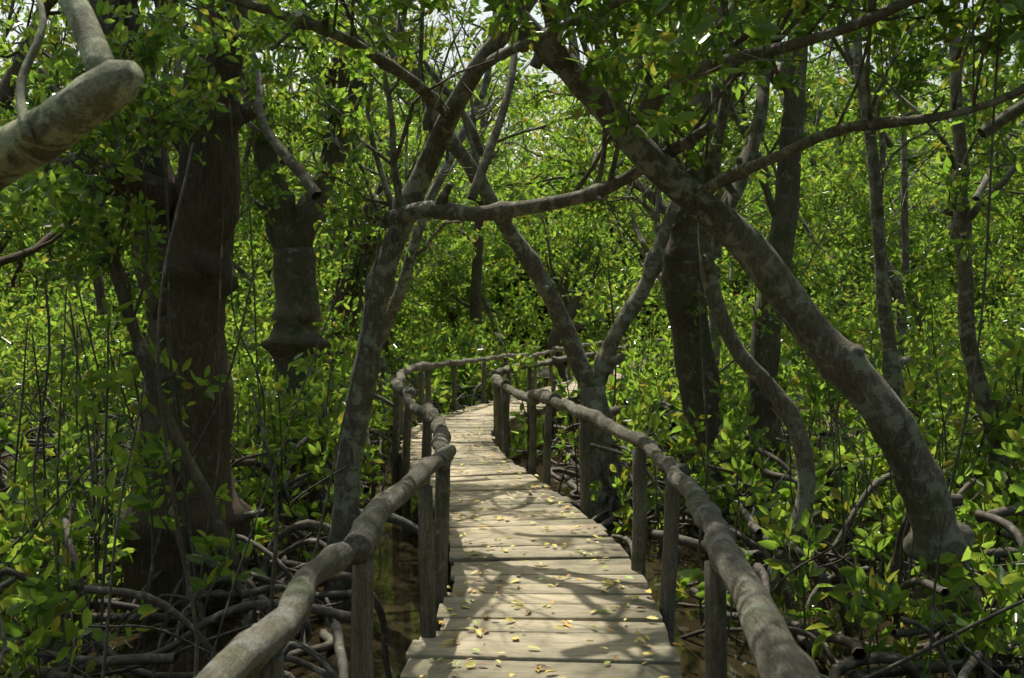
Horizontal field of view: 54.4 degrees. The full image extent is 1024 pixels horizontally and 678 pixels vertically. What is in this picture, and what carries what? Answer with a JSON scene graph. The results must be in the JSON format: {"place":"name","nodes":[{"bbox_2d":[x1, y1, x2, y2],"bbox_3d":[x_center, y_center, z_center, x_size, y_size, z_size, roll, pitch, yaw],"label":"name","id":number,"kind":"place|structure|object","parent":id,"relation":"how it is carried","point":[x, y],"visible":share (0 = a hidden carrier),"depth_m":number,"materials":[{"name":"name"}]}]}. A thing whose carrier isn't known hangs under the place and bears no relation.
{"place":"outdoors","nodes":[
{"label":"outdoors","id":0,"kind":"place"},
{"bbox_2d":[0,0,143,190],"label":"tree branch","id":1,"kind":"object","parent":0,"point":[105,87],"visible":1,"depth_m":2.61,"materials":[{"name":"grey plant"}]},
{"bbox_2d":[0,356,1023,677],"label":"ground","id":2,"kind":"structure","parent":0,"point":[396,580],"depth_m":8.53,"materials":[{"name":"brown soil"}]},
{"bbox_2d":[0,293,1023,677],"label":"shrubs","id":3,"kind":"object","parent":2,"relation":"in","point":[106,385],"visible":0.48,"depth_m":9.18,"materials":[{"name":"green plant"}]},
{"bbox_2d":[0,8,1023,677],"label":"tangled roots","id":4,"kind":"object","parent":2,"relation":"on","point":[896,664],"visible":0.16,"depth_m":7.32,"materials":[{"name":"brown plant"}]},
{"bbox_2d":[0,0,1023,347],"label":"canopy crowns","id":5,"kind":"object","parent":2,"relation":"on","point":[496,132],"visible":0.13,"depth_m":11.83,"materials":[{"name":"green plant"}]},
{"bbox_2d":[0,0,1023,181],"label":"sky","id":6,"kind":"structure","parent":0,"point":[551,76],"materials":[{"name":"white"}]},
{"bbox_2d":[6,366,1020,647],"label":"mud","id":7,"kind":"structure","parent":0,"point":[918,594],"depth_m":9.78,"materials":[{"name":"brown soil"}]},
{"bbox_2d":[0,395,9,423],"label":"mangrove tree","id":8,"kind":"object","parent":7,"relation":"on","point":[4,405],"visible":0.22,"depth_m":24.21,"materials":[{"name":"green plant"}]},
{"bbox_2d":[0,192,45,372],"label":"mangrove tree","id":9,"kind":"object","parent":7,"relation":"on","point":[10,280],"depth_m":43.33,"materials":[{"name":"green plant"}]},
{"bbox_2d":[0,182,90,373],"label":"mangrove tree","id":10,"kind":"object","parent":7,"relation":"on","point":[9,204],"visible":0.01,"depth_m":35.24,"materials":[{"name":"green plant"}]},
{"bbox_2d":[0,61,111,415],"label":"mangrove tree","id":11,"kind":"object","parent":7,"relation":"on","point":[48,250],"visible":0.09,"depth_m":23.96,"materials":[{"name":"green plant"}]},
{"bbox_2d":[13,243,108,306],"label":"mangrove tree","id":12,"kind":"object","parent":7,"relation":"on","point":[62,287],"visible":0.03,"depth_m":42.98,"materials":[{"name":"green plant"}]},
{"bbox_2d":[0,0,124,510],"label":"mangrove tree","id":13,"kind":"object","parent":7,"relation":"on","point":[49,238],"visible":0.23,"depth_m":12.33,"materials":[{"name":"green plant"}]},
{"bbox_2d":[34,228,107,316],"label":"mangrove tree","id":14,"kind":"object","parent":7,"relation":"on","point":[75,245],"visible":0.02,"depth_m":41.19,"materials":[{"name":"green plant"}]},
{"bbox_2d":[1,175,146,424],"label":"mangrove tree","id":15,"kind":"object","parent":7,"relation":"on","point":[20,244],"visible":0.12,"depth_m":23.42,"materials":[{"name":"green plant"}]},
{"bbox_2d":[95,0,196,436],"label":"mangrove tree","id":16,"kind":"object","parent":7,"relation":"on","point":[174,160],"visible":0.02,"depth_m":22.49,"materials":[{"name":"green plant"}]},
{"bbox_2d":[41,65,251,400],"bbox_3d":[-10.646,-3.463,29.665,6.696,11.112,3.724,-1,2,-23],"label":"mangrove tree","id":17,"kind":"object","parent":7,"relation":"on","point":[116,327],"visible":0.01,"depth_m":29.52,"materials":[{"name":"green plant"}]},
{"bbox_2d":[0,0,322,677],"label":"tree","id":18,"kind":"object","parent":7,"relation":"on","point":[150,103],"visible":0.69,"depth_m":7.33,"materials":[{"name":"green plant"}]},
{"bbox_2d":[0,0,350,644],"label":"tree","id":19,"kind":"object","parent":7,"relation":"on","point":[195,248],"visible":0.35,"depth_m":8.72,"materials":[{"name":"brown plant"}]},
{"bbox_2d":[104,71,250,309],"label":"mangrove tree","id":20,"kind":"object","parent":7,"relation":"on","point":[241,289],"depth_m":26.36,"materials":[{"name":"green plant"}]},
{"bbox_2d":[77,19,285,390],"bbox_3d":[-8.808,-3.019,26.550,5.937,10.139,5.285,0,1,0],"label":"mangrove tree","id":21,"kind":"object","parent":7,"relation":"on","point":[145,324],"depth_m":25.99,"materials":[{"name":"green plant"}]},
{"bbox_2d":[129,0,359,451],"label":"mangrove tree","id":22,"kind":"object","parent":7,"relation":"on","point":[272,113],"visible":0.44,"depth_m":13.64,"materials":[{"name":"green plant"}]},
{"bbox_2d":[225,230,270,315],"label":"mangrove tree","id":23,"kind":"object","parent":7,"relation":"on","point":[251,291],"visible":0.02,"depth_m":36.09,"materials":[{"name":"green plant"}]},
{"bbox_2d":[233,223,263,350],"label":"mangrove tree","id":24,"kind":"object","parent":7,"relation":"on","point":[254,228],"depth_m":37.42,"materials":[{"name":"green plant"}]},
{"bbox_2d":[233,130,296,254],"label":"mangrove tree","id":25,"kind":"object","parent":7,"relation":"on","point":[244,197],"depth_m":30.82,"materials":[{"name":"green plant"}]},
{"bbox_2d":[228,119,355,375],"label":"mangrove tree","id":26,"kind":"object","parent":7,"relation":"on","point":[266,257],"visible":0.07,"depth_m":25.83,"materials":[{"name":"green plant"}]},
{"bbox_2d":[260,212,358,342],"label":"mangrove tree","id":27,"kind":"object","parent":7,"relation":"on","point":[355,327],"visible":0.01,"depth_m":33.26,"materials":[{"name":"green plant"}]},
{"bbox_2d":[241,0,456,512],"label":"forked tree","id":28,"kind":"object","parent":7,"relation":"on","point":[287,340],"visible":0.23,"depth_m":13.80,"materials":[{"name":"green plant"}]},
{"bbox_2d":[245,140,455,377],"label":"mangrove tree","id":29,"kind":"object","parent":7,"relation":"on","point":[416,289],"visible":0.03,"depth_m":31.63,"materials":[{"name":"green plant"}]},
{"bbox_2d":[274,74,434,306],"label":"mangrove tree","id":30,"kind":"object","parent":7,"relation":"on","point":[400,158],"visible":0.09,"depth_m":27.92,"materials":[{"name":"green plant"}]},
{"bbox_2d":[279,110,444,401],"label":"mangrove tree","id":31,"kind":"object","parent":7,"relation":"on","point":[341,245],"visible":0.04,"depth_m":24.90,"materials":[{"name":"green plant"}]},
{"bbox_2d":[266,42,462,440],"bbox_3d":[-2.771,-1.632,19.351,3.992,7.949,3.595,0,1,0],"label":"mangrove tree","id":32,"kind":"object","parent":7,"relation":"on","point":[364,258],"visible":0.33,"depth_m":18.89,"materials":[{"name":"green plant"}]},
{"bbox_2d":[277,108,504,416],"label":"mangrove tree","id":33,"kind":"object","parent":7,"relation":"on","point":[383,367],"visible":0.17,"depth_m":22.64,"materials":[{"name":"green plant"}]},
{"bbox_2d":[242,0,633,461],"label":"mangrove tree","id":34,"kind":"object","parent":7,"relation":"on","point":[396,300],"visible":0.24,"depth_m":15.51,"materials":[{"name":"green plant"}]},
{"bbox_2d":[384,168,516,377],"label":"mangrove tree","id":35,"kind":"object","parent":7,"relation":"on","point":[459,236],"visible":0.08,"depth_m":34.85,"materials":[{"name":"green plant"}]},
{"bbox_2d":[400,135,529,351],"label":"mangrove tree","id":36,"kind":"object","parent":7,"relation":"on","point":[497,250],"visible":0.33,"depth_m":32.16,"materials":[{"name":"green plant"}]},
{"bbox_2d":[410,220,524,351],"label":"mangrove tree","id":37,"kind":"object","parent":7,"relation":"on","point":[453,313],"visible":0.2,"depth_m":41.39,"materials":[{"name":"green plant"}]},
{"bbox_2d":[427,222,521,341],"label":"mangrove tree","id":38,"kind":"object","parent":7,"relation":"on","point":[510,270],"visible":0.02,"depth_m":45.74,"materials":[{"name":"green plant"}]},
{"bbox_2d":[415,66,549,398],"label":"mangrove tree","id":39,"kind":"object","parent":7,"relation":"on","point":[474,306],"visible":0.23,"depth_m":28.62,"materials":[{"name":"green plant"}]},
{"bbox_2d":[253,341,726,677],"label":"railing posts","id":40,"kind":"object","parent":7,"relation":"on","point":[434,569],"visible":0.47,"depth_m":6.31,"materials":[{"name":"brown wood"}]},
{"bbox_2d":[195,337,821,677],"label":"boardwalk handrails","id":41,"kind":"object","parent":40,"relation":"on","point":[776,650],"visible":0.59,"depth_m":3.74,"materials":[{"name":"brown wood"}]},
{"bbox_2d":[491,361,673,436],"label":"boardwalk stringers","id":42,"kind":"object","parent":40,"relation":"attached to","point":[516,421],"depth_m":18.60,"materials":[{"name":"brown wood"}]},
{"bbox_2d":[167,0,844,642],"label":"tree","id":43,"kind":"object","parent":7,"relation":"on","point":[407,204],"visible":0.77,"depth_m":8.25,"materials":[{"name":"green plant"}]},
{"bbox_2d":[0,156,1018,356],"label":"tree foliage","id":44,"kind":"object","parent":7,"relation":"on","point":[545,311],"visible":0.02,"depth_m":56.67,"materials":[{"name":"green plant"}]},
{"bbox_2d":[0,71,1023,461],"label":"trees","id":45,"kind":"object","parent":7,"relation":"on","point":[14,325],"visible":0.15,"depth_m":24.34,"materials":[{"name":"green plant"}]},
{"bbox_2d":[316,0,755,542],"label":"forked tree","id":46,"kind":"object","parent":7,"relation":"on","point":[592,384],"visible":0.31,"depth_m":12.33,"materials":[{"name":"grey plant"}]},
{"bbox_2d":[513,161,629,385],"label":"mangrove tree","id":47,"kind":"object","parent":7,"relation":"on","point":[580,241],"visible":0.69,"depth_m":35.02,"materials":[{"name":"green plant"}]},
{"bbox_2d":[496,98,729,395],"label":"mangrove tree","id":48,"kind":"object","parent":7,"relation":"on","point":[654,291],"visible":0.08,"depth_m":22.63,"materials":[{"name":"green plant"}]},
{"bbox_2d":[491,0,795,520],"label":"brown tree","id":49,"kind":"object","parent":7,"relation":"on","point":[681,263],"visible":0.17,"depth_m":12.79,"materials":[{"name":"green plant"}]},
{"bbox_2d":[343,0,1023,677],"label":"leaning tree","id":50,"kind":"object","parent":7,"relation":"on","point":[849,372],"visible":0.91,"depth_m":7.04,"materials":[{"name":"grey plant"}]},
{"bbox_2d":[606,24,778,365],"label":"mangrove tree","id":51,"kind":"object","parent":7,"relation":"on","point":[717,244],"visible":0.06,"depth_m":18.41,"materials":[{"name":"green plant"}]},
{"bbox_2d":[526,0,903,637],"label":"tree","id":52,"kind":"object","parent":7,"relation":"on","point":[755,371],"visible":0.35,"depth_m":7.95,"materials":[{"name":"grey plant"}]},
{"bbox_2d":[500,40,934,514],"bbox_3d":[2.499,-0.780,13.340,5.538,6.532,3.959,1,2,40],"label":"mangrove tree","id":53,"kind":"object","parent":7,"relation":"on","point":[841,257],"visible":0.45,"depth_m":13.24,"materials":[{"name":"green plant"}]},
{"bbox_2d":[720,222,770,318],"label":"mangrove tree","id":54,"kind":"object","parent":7,"relation":"on","point":[739,272],"visible":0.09,"depth_m":40.76,"materials":[{"name":"green plant"}]},
{"bbox_2d":[666,0,867,516],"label":"brown tree","id":55,"kind":"object","parent":7,"relation":"on","point":[783,207],"visible":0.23,"depth_m":12.89,"materials":[{"name":"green plant"}]},
{"bbox_2d":[725,16,870,356],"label":"mangrove tree","id":56,"kind":"object","parent":7,"relation":"on","point":[838,61],"visible":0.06,"depth_m":28.35,"materials":[{"name":"green plant"}]},
{"bbox_2d":[734,84,871,358],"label":"mangrove tree","id":57,"kind":"object","parent":7,"relation":"on","point":[795,269],"visible":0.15,"depth_m":31.69,"materials":[{"name":"green plant"}]},
{"bbox_2d":[764,98,863,308],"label":"mangrove tree","id":58,"kind":"object","parent":7,"relation":"on","point":[822,286],"depth_m":36.03,"materials":[{"name":"green plant"}]},
{"bbox_2d":[799,237,833,318],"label":"mangrove tree","id":59,"kind":"object","parent":7,"relation":"on","point":[810,270],"visible":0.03,"depth_m":38.86,"materials":[{"name":"green plant"}]},
{"bbox_2d":[741,75,945,419],"bbox_3d":[8.075,-2.242,24.620,4.360,8.913,5.486,0,1,0],"label":"mangrove tree","id":60,"kind":"object","parent":7,"relation":"on","point":[911,161],"visible":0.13,"depth_m":24.48,"materials":[{"name":"green plant"}]},
{"bbox_2d":[750,70,937,289],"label":"mangrove tree","id":61,"kind":"object","parent":7,"relation":"on","point":[927,165],"visible":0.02,"depth_m":32.79,"materials":[{"name":"green plant"}]},
{"bbox_2d":[748,39,955,404],"bbox_3d":[9.675,-3.416,28.120,7.454,11.103,5.080,0,1,-13],"label":"mangrove tree","id":62,"kind":"object","parent":7,"relation":"on","point":[918,320],"visible":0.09,"depth_m":27.06,"materials":[{"name":"green plant"}]},
{"bbox_2d":[750,48,956,421],"bbox_3d":[7.300,-2.070,21.061,4.082,8.734,6.613,1,2,36],"label":"mangrove tree","id":63,"kind":"object","parent":7,"relation":"on","point":[805,187],"visible":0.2,"depth_m":20.64,"materials":[{"name":"green plant"}]},
{"bbox_2d":[776,43,1004,457],"bbox_3d":[6.440,-1.428,17.710,5.599,7.626,3.395,-1,2,-44],"label":"mangrove tree","id":64,"kind":"object","parent":7,"relation":"on","point":[923,260],"visible":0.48,"depth_m":16.79,"materials":[{"name":"green plant"}]},
{"bbox_2d":[853,99,930,291],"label":"mangrove tree","id":65,"kind":"object","parent":7,"relation":"on","point":[925,105],"depth_m":34.11,"materials":[{"name":"green plant"}]},
{"bbox_2d":[816,107,973,297],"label":"mangrove tree","id":66,"kind":"object","parent":7,"relation":"on","point":[926,274],"visible":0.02,"depth_m":34.26,"materials":[{"name":"green plant"}]},
{"bbox_2d":[773,0,1023,568],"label":"slender tree","id":67,"kind":"object","parent":7,"relation":"on","point":[893,364],"visible":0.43,"depth_m":9.98,"materials":[{"name":"grey plant"}]},
{"bbox_2d":[799,0,1023,590],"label":"slender tree","id":68,"kind":"object","parent":7,"relation":"on","point":[957,208],"visible":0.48,"depth_m":8.96,"materials":[{"name":"grey plant"}]},
{"bbox_2d":[911,182,954,315],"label":"mangrove tree","id":69,"kind":"object","parent":7,"relation":"on","point":[938,281],"visible":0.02,"depth_m":42.17,"materials":[{"name":"green plant"}]},
{"bbox_2d":[850,78,1023,305],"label":"mangrove tree","id":70,"kind":"object","parent":7,"relation":"on","point":[1017,208],"visible":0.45,"depth_m":17.08,"materials":[{"name":"green plant"}]},
{"bbox_2d":[894,167,1023,399],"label":"mangrove tree","id":71,"kind":"object","parent":7,"relation":"on","point":[977,293],"visible":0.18,"depth_m":28.77,"materials":[{"name":"green plant"}]},
{"bbox_2d":[895,62,1023,412],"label":"mangrove tree","id":72,"kind":"object","parent":7,"relation":"on","point":[1020,248],"visible":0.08,"depth_m":26.35,"materials":[{"name":"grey plant"}]},
{"bbox_2d":[922,224,1021,320],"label":"mangrove tree","id":73,"kind":"object","parent":7,"relation":"on","point":[944,300],"visible":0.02,"depth_m":37.72,"materials":[{"name":"green plant"}]},
{"bbox_2d":[921,139,1023,339],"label":"mangrove tree","id":74,"kind":"object","parent":7,"relation":"on","point":[939,277],"visible":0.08,"depth_m":31.43,"materials":[{"name":"green plant"}]},
{"bbox_2d":[998,21,1021,101],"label":"mangrove tree","id":75,"kind":"object","parent":7,"relation":"on","point":[1003,76],"visible":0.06,"depth_m":25.16,"materials":[{"name":"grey plant"}]},
{"bbox_2d":[399,356,681,677],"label":"boardwalk deck planks","id":76,"kind":"object","parent":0,"point":[569,652],"visible":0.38,"depth_m":6.52,"materials":[{"name":"beige wood"}]},
{"bbox_2d":[399,390,680,677],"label":"fallen leaves","id":77,"kind":"object","parent":76,"relation":"on","point":[538,667],"visible":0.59,"depth_m":6.55,"materials":[{"name":"yellow plant"}]}
]}

